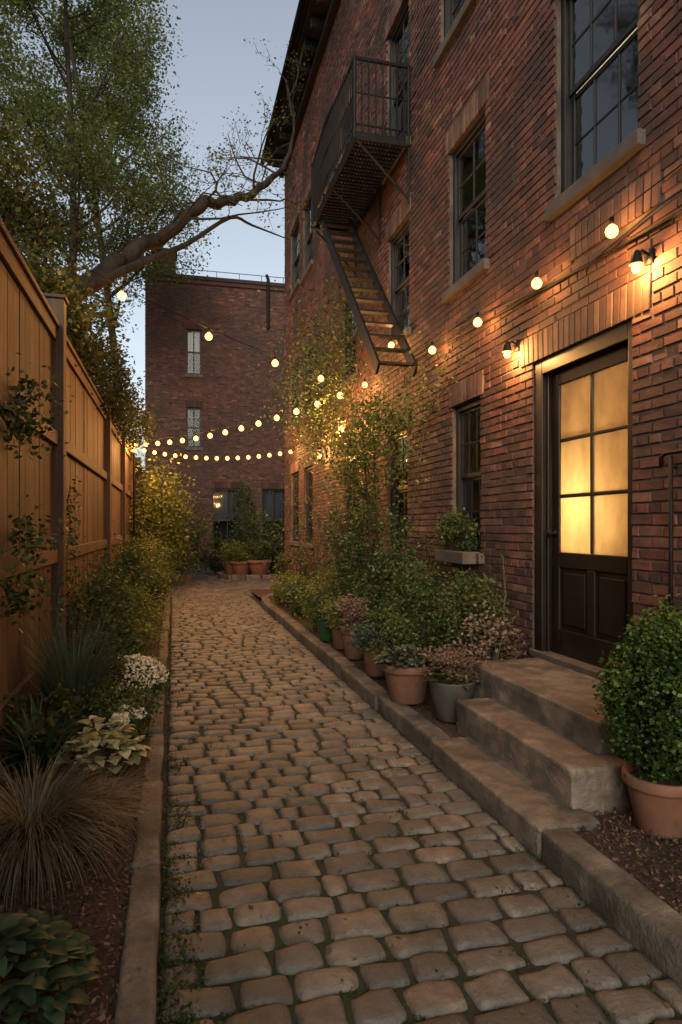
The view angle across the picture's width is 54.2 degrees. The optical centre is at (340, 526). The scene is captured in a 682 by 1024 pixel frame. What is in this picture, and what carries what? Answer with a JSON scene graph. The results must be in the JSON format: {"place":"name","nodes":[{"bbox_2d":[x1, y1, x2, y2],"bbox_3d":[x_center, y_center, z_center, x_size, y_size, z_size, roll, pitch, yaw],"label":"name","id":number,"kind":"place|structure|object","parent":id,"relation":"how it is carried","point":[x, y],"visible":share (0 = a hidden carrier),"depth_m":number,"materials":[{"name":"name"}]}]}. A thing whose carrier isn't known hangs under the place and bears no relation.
{"place":"outdoors","nodes":[
{"label":"outdoors","id":0,"kind":"place"},
{"bbox_2d":[0,0,298,469],"label":"sky","id":1,"kind":"structure","parent":0,"point":[220,73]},
{"bbox_2d":[227,463,262,558],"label":"tall shrub","id":2,"kind":"object","parent":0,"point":[244,494],"visible":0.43,"depth_m":24.25,"materials":[{"name":"green plant"}]},
{"bbox_2d":[156,565,681,1023],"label":"cobblestone path","id":3,"kind":"structure","parent":0,"point":[283,972],"depth_m":2.93,"materials":[{"name":"stone"}]},
{"bbox_2d":[157,645,189,1020],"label":"edge grass","id":4,"kind":"structure","parent":3,"relation":"on","point":[160,961],"depth_m":3.08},
{"bbox_2d":[156,754,205,1023],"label":"ground cover weed","id":5,"kind":"object","parent":3,"relation":"on","point":[181,1012],"visible":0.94,"depth_m":2.39,"materials":[{"name":"leaf"}]},
{"bbox_2d":[195,533,242,573],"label":"shrub","id":6,"kind":"object","parent":3,"relation":"on","point":[219,566],"visible":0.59,"depth_m":21.37,"materials":[{"name":"green plant"}]},
{"bbox_2d":[228,572,283,580],"bbox_3d":[-2.342,1.490,20.344,2.600,0.120,2.600,0,0,-14],"label":"mulch bed","id":7,"kind":"object","parent":3,"relation":"on","point":[269,573],"visible":0.18,"depth_m":20.00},
{"bbox_2d":[224,540,256,574],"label":"potted shrub","id":8,"kind":"object","parent":7,"relation":"on","point":[240,565],"visible":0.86,"depth_m":19.42,"materials":[{"name":"green plant"}]},
{"bbox_2d":[214,505,284,570],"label":"tall shrub","id":9,"kind":"object","parent":7,"relation":"on","point":[244,531],"visible":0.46,"depth_m":21.10,"materials":[{"name":"green plant"}]},
{"bbox_2d":[244,535,275,574],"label":"potted shrub","id":10,"kind":"object","parent":7,"relation":"on","point":[256,567],"visible":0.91,"depth_m":19.29,"materials":[{"name":"green plant"}]},
{"bbox_2d":[252,521,284,572],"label":"tall shrub","id":11,"kind":"object","parent":7,"relation":"on","point":[278,545],"visible":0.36,"depth_m":20.49,"materials":[{"name":"green plant"}]},
{"bbox_2d":[99,643,671,1021],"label":"fallen leaves","id":12,"kind":"object","parent":3,"relation":"on","point":[103,1017],"visible":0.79,"depth_m":2.66,"materials":[{"name":"orange plant"}]},
{"bbox_2d":[156,613,668,1023],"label":"moss","id":13,"kind":"object","parent":3,"relation":"on","point":[197,984],"visible":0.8,"depth_m":3.16,"materials":[{"name":"plant"}]},
{"bbox_2d":[284,0,681,659],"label":"brick courses","id":14,"kind":"object","parent":3,"relation":"on","point":[358,26],"visible":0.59,"depth_m":6.08,"materials":[{"name":"brick"}]},
{"bbox_2d":[260,0,339,177],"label":"cornice","id":15,"kind":"structure","parent":14,"relation":"attached to","point":[313,21],"depth_m":13.71,"materials":[{"name":"metal"}]},
{"bbox_2d":[289,0,661,473],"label":"soldier arches","id":16,"kind":"structure","parent":14,"relation":"attached to","point":[625,303],"depth_m":4.80,"materials":[{"name":"brick"}]},
{"bbox_2d":[629,247,654,266],"bbox_3d":[1.833,-1.623,4.071,0.148,0.155,0.084,0,0,-14],"label":"wall sconce","id":17,"kind":"object","parent":14,"relation":"attached to","point":[636,259],"depth_m":4.06,"materials":[{"name":"metal"}]},
{"bbox_2d":[285,0,681,659],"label":"mortar wall","id":18,"kind":"structure","parent":3,"relation":"on","point":[601,244],"depth_m":5.54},
{"bbox_2d":[291,216,298,290],"bbox_3d":[-1.024,-6.545,16.139,0.178,1.590,1.280,0,0,-14],"label":"window frame","id":19,"kind":"object","parent":18,"relation":"attached to","point":[293,262],"visible":0.38,"depth_m":16.66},
{"bbox_2d":[303,191,312,273],"bbox_3d":[-0.633,-6.420,14.588,0.178,1.640,1.200,0,0,-14],"label":"window frame","id":20,"kind":"object","parent":18,"relation":"attached to","point":[306,257],"visible":0.36,"depth_m":15.06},
{"bbox_2d":[304,465,312,542],"bbox_3d":[-0.613,-0.495,14.510,0.178,1.690,1.040,0,0,-14],"label":"window frame","id":21,"kind":"object","parent":18,"relation":"attached to","point":[306,482],"visible":0.38,"depth_m":14.91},
{"bbox_2d":[344,456,359,562],"bbox_3d":[0.256,0.015,10.996,0.230,2.510,1.080,0,0,-14],"label":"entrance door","id":22,"kind":"structure","parent":18,"relation":"attached to","point":[355,498],"depth_m":11.33,"materials":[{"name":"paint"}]},
{"bbox_2d":[311,52,417,376],"bbox_3d":[0.260,-3.714,8.997,0.790,4.033,3.327,0,0,-14],"label":"fire escape","id":23,"kind":"object","parent":18,"relation":"attached to","point":[322,169],"visible":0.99,"depth_m":8.71,"materials":[{"name":"metal"}]},
{"bbox_2d":[388,428,407,545],"bbox_3d":[0.833,-0.510,8.770,0.178,1.560,0.880,0,0,-14],"label":"window frame","id":24,"kind":"object","parent":18,"relation":"attached to","point":[392,499],"visible":0.29,"depth_m":9.09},
{"bbox_2d":[396,438,407,538],"bbox_3d":[0.836,-0.490,8.770,0.034,1.410,0.690,0,0,-14],"label":"window glass","id":25,"kind":"object","parent":24,"relation":"in","point":[401,506],"visible":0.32,"depth_m":8.86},
{"bbox_2d":[388,0,408,166],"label":"window frame","id":26,"kind":"object","parent":18,"relation":"attached to","point":[398,24],"visible":0.29,"depth_m":9.09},
{"bbox_2d":[395,14,408,136],"bbox_3d":[0.840,-5.765,8.756,0.034,1.760,0.760,0,0,-14],"label":"window glass","id":27,"kind":"object","parent":26,"relation":"in","point":[398,48],"visible":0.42,"depth_m":8.88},
{"bbox_2d":[389,215,409,341],"bbox_3d":[0.844,-3.205,8.726,0.178,1.470,0.930,0,0,-14],"label":"window frame","id":28,"kind":"object","parent":18,"relation":"attached to","point":[394,241],"visible":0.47,"depth_m":9.05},
{"bbox_2d":[396,231,409,330],"bbox_3d":[0.847,-3.185,8.727,0.034,1.320,0.740,0,0,-14],"label":"window glass","id":29,"kind":"object","parent":28,"relation":"in","point":[400,271],"visible":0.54,"depth_m":8.82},
{"bbox_2d":[441,0,460,42],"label":"window frame","id":30,"kind":"object","parent":18,"relation":"attached to","point":[447,13],"visible":0.16,"depth_m":7.31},
{"bbox_2d":[433,0,476,67],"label":"window sill","id":31,"kind":"structure","parent":18,"relation":"attached to","point":[457,24],"depth_m":6.89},
{"bbox_2d":[430,504,488,564],"bbox_3d":[1.158,0.068,6.654,0.402,0.584,1.004,0,0,-14],"label":"window planter","id":32,"kind":"object","parent":18,"relation":"attached to","point":[463,555],"visible":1,"depth_m":6.56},
{"bbox_2d":[442,258,489,303],"bbox_3d":[1.273,-2.446,6.684,0.145,0.102,1.010,0,0,-14],"label":"window sill","id":33,"kind":"structure","parent":18,"relation":"attached to","point":[472,275],"depth_m":6.57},
{"bbox_2d":[453,397,480,551],"bbox_3d":[1.350,-0.520,6.719,0.178,1.540,0.750,0,0,-14],"label":"window frame","id":34,"kind":"object","parent":18,"relation":"attached to","point":[460,480],"visible":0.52,"depth_m":6.97,"materials":[{"name":"wood"}]},
{"bbox_2d":[464,409,480,541],"bbox_3d":[1.353,-0.500,6.719,0.034,1.390,0.560,0,0,-14],"label":"window glass","id":35,"kind":"object","parent":34,"relation":"in","point":[473,438],"visible":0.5,"depth_m":6.75,"materials":[{"name":"glass"}]},
{"bbox_2d":[450,107,486,286],"bbox_3d":[1.354,-3.255,6.704,0.178,1.510,0.940,0,0,-14],"label":"window frame","id":36,"kind":"object","parent":18,"relation":"attached to","point":[467,141],"visible":0.4,"depth_m":7.04,"materials":[{"name":"wood"}]},
{"bbox_2d":[460,128,486,275],"bbox_3d":[1.357,-3.235,6.705,0.034,1.360,0.750,0,0,-14],"label":"window glass","id":37,"kind":"object","parent":36,"relation":"in","point":[466,201],"visible":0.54,"depth_m":6.77,"materials":[{"name":"glass"}]},
{"bbox_2d":[356,164,681,382],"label":"string lights","id":38,"kind":"object","parent":18,"relation":"attached to","point":[611,223],"visible":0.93,"depth_m":4.81,"materials":[{"name":"black"}]},
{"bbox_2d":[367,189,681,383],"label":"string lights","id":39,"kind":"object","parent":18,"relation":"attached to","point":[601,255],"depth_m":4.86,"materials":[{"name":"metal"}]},
{"bbox_2d":[529,320,632,679],"bbox_3d":[1.798,-0.160,4.877,0.230,2.420,1.300,0,0,-14],"label":"entrance door","id":40,"kind":"structure","parent":18,"relation":"attached to","point":[582,496],"depth_m":4.92,"materials":[{"name":"paint"}]},
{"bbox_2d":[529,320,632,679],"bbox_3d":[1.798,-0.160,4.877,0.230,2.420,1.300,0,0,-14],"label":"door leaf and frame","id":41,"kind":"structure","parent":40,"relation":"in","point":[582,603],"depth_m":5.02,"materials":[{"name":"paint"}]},
{"bbox_2d":[544,128,646,221],"bbox_3d":[1.780,-2.426,4.672,0.145,0.102,1.080,0,0,-14],"label":"window sill","id":42,"kind":"structure","parent":18,"relation":"attached to","point":[621,153],"depth_m":4.54,"materials":[{"name":"stone"}]},
{"bbox_2d":[557,0,638,196],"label":"window frame","id":43,"kind":"object","parent":18,"relation":"attached to","point":[567,98],"visible":0.46,"depth_m":5.07,"materials":[{"name":"wood"}]},
{"bbox_2d":[573,0,637,180],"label":"window glass","id":44,"kind":"object","parent":43,"relation":"in","point":[607,90],"visible":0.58,"depth_m":4.73,"materials":[{"name":"glass"}]},
{"bbox_2d":[659,449,681,624],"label":"handrail","id":45,"kind":"object","parent":18,"relation":"attached to","point":[671,465],"visible":0.73,"depth_m":3.85,"materials":[{"name":"metal"}]},
{"bbox_2d":[431,657,646,857],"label":"stone steps","id":46,"kind":"structure","parent":3,"relation":"on","point":[528,758],"depth_m":3.81,"materials":[{"name":"stone"}]},
{"label":"ground","id":47,"kind":"structure","parent":0,"visible":0},
{"bbox_2d":[0,217,145,759],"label":"wooden fence","id":48,"kind":"object","parent":47,"relation":"on","point":[97,462],"visible":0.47,"depth_m":5.71,"materials":[{"name":"brown wood"}]},
{"bbox_2d":[0,352,80,643],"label":"fence vine","id":49,"kind":"object","parent":48,"relation":"attached to","point":[14,425],"visible":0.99,"depth_m":4.25,"materials":[{"name":"green plant"}]},
{"bbox_2d":[52,478,87,653],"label":"fence vine","id":50,"kind":"object","parent":48,"relation":"attached to","point":[72,545],"visible":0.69,"depth_m":6.25,"materials":[{"name":"green plant"}]},
{"bbox_2d":[0,95,160,470],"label":"tree","id":51,"kind":"object","parent":47,"relation":"on","point":[79,320],"visible":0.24,"depth_m":7.92,"materials":[{"name":"green plant"}]},
{"bbox_2d":[0,583,167,1023],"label":"mulch bed","id":52,"kind":"object","parent":47,"relation":"on","point":[111,902],"visible":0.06,"depth_m":2.70,"materials":[{"name":"soil"}]},
{"bbox_2d":[0,680,101,781],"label":"shrub","id":53,"kind":"object","parent":52,"relation":"on","point":[61,702],"visible":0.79,"depth_m":4.16,"materials":[{"name":"green plant"}]},
{"bbox_2d":[0,905,103,1023],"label":"hosta","id":54,"kind":"object","parent":52,"relation":"on","point":[23,933],"visible":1,"depth_m":2.06,"materials":[{"name":"green plant"}]},
{"bbox_2d":[0,690,137,780],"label":"strap leaf lily","id":55,"kind":"object","parent":52,"relation":"on","point":[16,746],"visible":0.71,"depth_m":4.01,"materials":[{"name":"plant"}]},
{"bbox_2d":[0,725,174,913],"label":"ornamental grass","id":56,"kind":"object","parent":52,"relation":"on","point":[33,831],"depth_m":2.93,"materials":[{"name":"plant"}]},
{"bbox_2d":[13,593,164,732],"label":"ornamental grass","id":57,"kind":"object","parent":52,"relation":"on","point":[77,674],"depth_m":4.76,"materials":[{"name":"green plant"}]},
{"bbox_2d":[41,624,139,699],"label":"shrub","id":58,"kind":"object","parent":52,"relation":"on","point":[120,675],"visible":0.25,"depth_m":5.60,"materials":[{"name":"green plant"}]},
{"bbox_2d":[55,715,151,773],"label":"variegated hosta","id":59,"kind":"object","parent":52,"relation":"on","point":[121,741],"visible":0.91,"depth_m":4.03,"materials":[{"name":"green plant"}]},
{"bbox_2d":[66,543,151,664],"bbox_3d":[-2.493,0.849,6.919,1.010,1.357,1.830,0,0,-14],"label":"shrub","id":60,"kind":"object","parent":52,"relation":"on","point":[93,593],"visible":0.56,"depth_m":6.77,"materials":[{"name":"green plant"}]},
{"bbox_2d":[92,704,151,750],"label":"white hydrangea","id":61,"kind":"object","parent":52,"relation":"on","point":[129,720],"visible":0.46,"depth_m":4.49,"materials":[{"name":"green plant"}]},
{"bbox_2d":[75,676,175,728],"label":"shrub","id":62,"kind":"object","parent":52,"relation":"on","point":[104,705],"visible":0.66,"depth_m":4.79,"materials":[{"name":"green plant"}]},
{"bbox_2d":[94,520,157,632],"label":"shrub","id":63,"kind":"object","parent":52,"relation":"on","point":[130,554],"visible":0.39,"depth_m":9.31,"materials":[{"name":"green plant"}]},
{"bbox_2d":[92,615,169,667],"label":"shrub","id":64,"kind":"object","parent":52,"relation":"on","point":[140,647],"visible":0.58,"depth_m":6.90,"materials":[{"name":"green plant"}]},
{"bbox_2d":[92,577,179,645],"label":"shrub","id":65,"kind":"object","parent":52,"relation":"on","point":[148,611],"visible":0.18,"depth_m":8.19,"materials":[{"name":"green plant"}]},
{"bbox_2d":[96,649,176,697],"bbox_3d":[-1.868,1.305,5.907,0.804,0.413,0.931,0,0,-14],"label":"white flower mound","id":66,"kind":"object","parent":52,"relation":"on","point":[159,668],"visible":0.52,"depth_m":5.79,"materials":[{"name":"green plant"}]},
{"bbox_2d":[106,550,170,614],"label":"shrub","id":67,"kind":"object","parent":52,"relation":"on","point":[154,576],"visible":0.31,"depth_m":11.05,"materials":[{"name":"green plant"}]},
{"bbox_2d":[115,528,178,606],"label":"shrub","id":68,"kind":"object","parent":52,"relation":"on","point":[154,550],"visible":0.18,"depth_m":13.04,"materials":[{"name":"green plant"}]},
{"bbox_2d":[132,536,182,591],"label":"shrub","id":69,"kind":"object","parent":52,"relation":"on","point":[170,554],"visible":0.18,"depth_m":14.99,"materials":[{"name":"green plant"}]},
{"bbox_2d":[126,440,213,585],"bbox_3d":[-4.579,-0.404,16.872,2.749,3.803,4.184,0,0,-14],"label":"tall shrub","id":70,"kind":"object","parent":52,"relation":"on","point":[167,518],"visible":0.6,"depth_m":16.51,"materials":[{"name":"green plant"}]},
{"bbox_2d":[135,494,224,574],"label":"tall shrub","id":71,"kind":"object","parent":52,"relation":"on","point":[197,526],"visible":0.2,"depth_m":18.96,"materials":[{"name":"green plant"}]},
{"bbox_2d":[0,0,198,316],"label":"tree","id":72,"kind":"object","parent":47,"relation":"on","point":[74,134],"visible":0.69,"depth_m":16.82,"materials":[{"name":"green plant"}]},
{"bbox_2d":[0,0,219,422],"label":"tree","id":73,"kind":"object","parent":47,"relation":"on","point":[83,55],"visible":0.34,"depth_m":21.96,"materials":[{"name":"green plant"}]},
{"bbox_2d":[114,781,162,1023],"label":"stone kerb","id":74,"kind":"structure","parent":47,"relation":"on","point":[136,1002],"depth_m":2.45,"materials":[{"name":"stone"}]},
{"bbox_2d":[144,588,170,781],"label":"stone kerb","id":75,"kind":"structure","parent":47,"relation":"on","point":[156,753],"depth_m":4.83,"materials":[{"name":"stone"}]},
{"bbox_2d":[0,37,323,310],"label":"leaning tree","id":76,"kind":"object","parent":47,"relation":"on","point":[112,267],"visible":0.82,"depth_m":9.71,"materials":[{"name":"green plant"}]},
{"bbox_2d":[145,280,284,564],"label":"brick courses","id":77,"kind":"object","parent":47,"relation":"on","point":[169,376],"visible":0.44,"depth_m":26.69,"materials":[{"name":"brick"}]},
{"bbox_2d":[145,281,284,564],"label":"mortar wall","id":78,"kind":"structure","parent":47,"relation":"on","point":[215,393],"depth_m":26.71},
{"bbox_2d":[145,247,284,539],"bbox_3d":[-3.729,-4.780,28.957,9.280,12.660,4.120,0,0,-14],"label":"roofline and chimney","id":79,"kind":"object","parent":47,"relation":"on","point":[268,286],"visible":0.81,"depth_m":26.79,"materials":[{"name":"brick"}]},
{"bbox_2d":[185,329,202,377],"bbox_3d":[-5.915,-6.890,26.745,0.700,1.920,0.680,0,0,-14],"label":"window","id":80,"kind":"structure","parent":79,"relation":"attached to","point":[193,345],"depth_m":26.68,"materials":[{"name":"glass"}]},
{"bbox_2d":[185,407,202,450],"bbox_3d":[-5.915,-3.890,26.745,0.700,1.720,0.680,0,0,-14],"label":"window","id":81,"kind":"structure","parent":79,"relation":"attached to","point":[193,415],"depth_m":26.68,"materials":[{"name":"glass"}]},
{"bbox_2d":[211,488,242,555],"bbox_3d":[-4.630,-0.190,27.069,1.350,2.720,0.680,0,0,-14],"label":"window","id":82,"kind":"structure","parent":79,"relation":"attached to","point":[222,503],"depth_m":27.03,"materials":[{"name":"glass"}]},
{"bbox_2d":[262,489,284,553],"bbox_3d":[-2.812,-0.190,27.527,1.100,2.720,0.680,0,0,-14],"label":"window","id":83,"kind":"structure","parent":79,"relation":"attached to","point":[270,504],"depth_m":27.48,"materials":[{"name":"glass"}]},
{"bbox_2d":[217,571,282,580],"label":"stone kerb","id":84,"kind":"structure","parent":47,"relation":"on","point":[225,576],"depth_m":19.17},
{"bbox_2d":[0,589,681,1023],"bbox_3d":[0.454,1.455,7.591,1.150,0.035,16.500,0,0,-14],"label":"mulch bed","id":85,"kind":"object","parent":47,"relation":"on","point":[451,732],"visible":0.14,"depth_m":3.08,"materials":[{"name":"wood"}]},
{"bbox_2d":[270,570,308,604],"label":"shrub","id":86,"kind":"object","parent":85,"relation":"on","point":[276,589],"visible":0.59,"depth_m":12.13,"materials":[{"name":"green plant"}]},
{"bbox_2d":[271,541,314,597],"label":"shrub","id":87,"kind":"object","parent":85,"relation":"on","point":[284,562],"visible":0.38,"depth_m":13.50,"materials":[{"name":"green plant"}]},
{"bbox_2d":[275,564,326,616],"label":"shrub","id":88,"kind":"object","parent":85,"relation":"on","point":[291,592],"visible":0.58,"depth_m":10.90,"materials":[{"name":"green plant"}]},
{"bbox_2d":[237,257,384,591],"bbox_3d":[-0.953,-1.263,11.685,1.844,5.967,6.163,0,0,-14],"label":"climbing vine","id":89,"kind":"object","parent":85,"relation":"on","point":[313,386],"visible":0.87,"depth_m":11.48,"materials":[{"name":"green plant"}]},
{"bbox_2d":[287,553,352,629],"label":"shrub","id":90,"kind":"object","parent":85,"relation":"on","point":[316,588],"visible":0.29,"depth_m":9.33,"materials":[{"name":"green plant"}]},
{"bbox_2d":[301,591,341,640],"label":"potted shrub","id":91,"kind":"object","parent":85,"relation":"on","point":[324,632],"visible":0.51,"depth_m":8.33,"materials":[{"name":"green plant"}]},
{"bbox_2d":[318,596,360,649],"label":"potted shrub","id":92,"kind":"object","parent":85,"relation":"on","point":[335,624],"visible":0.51,"depth_m":7.75,"materials":[{"name":"green plant"}]},
{"bbox_2d":[324,594,375,659],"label":"potted shrub","id":93,"kind":"object","parent":85,"relation":"on","point":[348,620],"visible":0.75,"depth_m":7.15,"materials":[{"name":"orange plant"}]},
{"bbox_2d":[323,498,384,616],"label":"tall shrub","id":94,"kind":"object","parent":85,"relation":"on","point":[337,551],"visible":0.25,"depth_m":8.96,"materials":[{"name":"green plant"}]},
{"bbox_2d":[317,482,394,620],"bbox_3d":[0.206,0.442,8.293,0.990,2.021,0.760,0,0,7],"label":"tall shrub","id":95,"kind":"object","parent":85,"relation":"on","point":[357,543],"visible":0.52,"depth_m":8.18,"materials":[{"name":"green plant"}]},
{"bbox_2d":[310,374,425,620],"bbox_3d":[0.273,-0.202,7.789,1.246,3.306,1.290,0,0,-36],"label":"sapling tree","id":96,"kind":"object","parent":85,"relation":"on","point":[366,457],"visible":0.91,"depth_m":7.83,"materials":[{"name":"green plant"}]},
{"bbox_2d":[343,620,403,676],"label":"potted shrub","id":97,"kind":"object","parent":85,"relation":"on","point":[372,669],"visible":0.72,"depth_m":6.33,"materials":[{"name":"green plant"}]},
{"bbox_2d":[292,312,472,558],"bbox_3d":[0.078,-0.363,8.508,1.365,3.775,5.339,0,0,-14],"label":"climbing vine","id":98,"kind":"object","parent":85,"relation":"on","point":[428,407],"visible":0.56,"depth_m":7.59,"materials":[{"name":"green plant"}]},
{"bbox_2d":[338,537,437,640],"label":"shrub","id":99,"kind":"object","parent":85,"relation":"on","point":[363,591],"visible":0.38,"depth_m":7.33,"materials":[{"name":"green plant"}]},
{"bbox_2d":[359,610,437,656],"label":"potted shrub","id":100,"kind":"object","parent":85,"relation":"on","point":[399,629],"visible":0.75,"depth_m":5.89,"materials":[{"name":"leaf"},{"name":"terracotta"}]},
{"bbox_2d":[377,506,436,639],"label":"tall shrub","id":101,"kind":"object","parent":85,"relation":"on","point":[401,533],"visible":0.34,"depth_m":7.27,"materials":[{"name":"green plant"}]},
{"bbox_2d":[372,644,445,704],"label":"potted succulent","id":102,"kind":"object","parent":85,"relation":"on","point":[404,680],"visible":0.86,"depth_m":5.31,"materials":[{"name":"ceramic"}]},
{"bbox_2d":[379,543,464,672],"bbox_3d":[0.791,0.800,6.327,0.906,1.330,1.296,0,0,-14],"label":"shrub","id":103,"kind":"object","parent":85,"relation":"on","point":[412,590],"visible":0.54,"depth_m":6.28,"materials":[{"name":"green plant"}]},
{"bbox_2d":[400,638,491,722],"bbox_3d":[0.821,1.131,5.019,0.660,0.597,0.583,0,0,-14],"label":"potted sedum","id":104,"kind":"object","parent":85,"relation":"on","point":[449,687],"visible":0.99,"depth_m":4.88,"materials":[{"name":"grey ceramic"}]},
{"bbox_2d":[428,556,500,664],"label":"tall shrub","id":105,"kind":"object","parent":85,"relation":"on","point":[459,580],"visible":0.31,"depth_m":5.89,"materials":[{"name":"green plant"}]},
{"bbox_2d":[414,556,524,672],"bbox_3d":[1.080,0.858,5.788,0.893,1.225,1.166,0,0,6],"label":"shrub","id":106,"kind":"object","parent":85,"relation":"on","point":[482,599],"visible":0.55,"depth_m":5.61,"materials":[{"name":"green plant"}]},
{"bbox_2d":[436,603,531,674],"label":"shrub","id":107,"kind":"object","parent":85,"relation":"on","point":[515,652],"visible":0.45,"depth_m":5.38,"materials":[{"name":"pink plant"}]},
{"bbox_2d":[591,586,681,839],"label":"potted boxwood","id":108,"kind":"object","parent":85,"relation":"on","point":[641,692],"visible":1,"depth_m":3.10,"materials":[{"name":"plant"}]},
{"bbox_2d":[263,602,449,758],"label":"stone kerb","id":109,"kind":"structure","parent":47,"relation":"on","point":[419,731],"depth_m":5.90,"materials":[{"name":"stone"}]},
{"bbox_2d":[542,828,681,988],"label":"stone kerb","id":110,"kind":"structure","parent":47,"relation":"on","point":[642,918],"depth_m":2.59,"materials":[{"name":"stone"}]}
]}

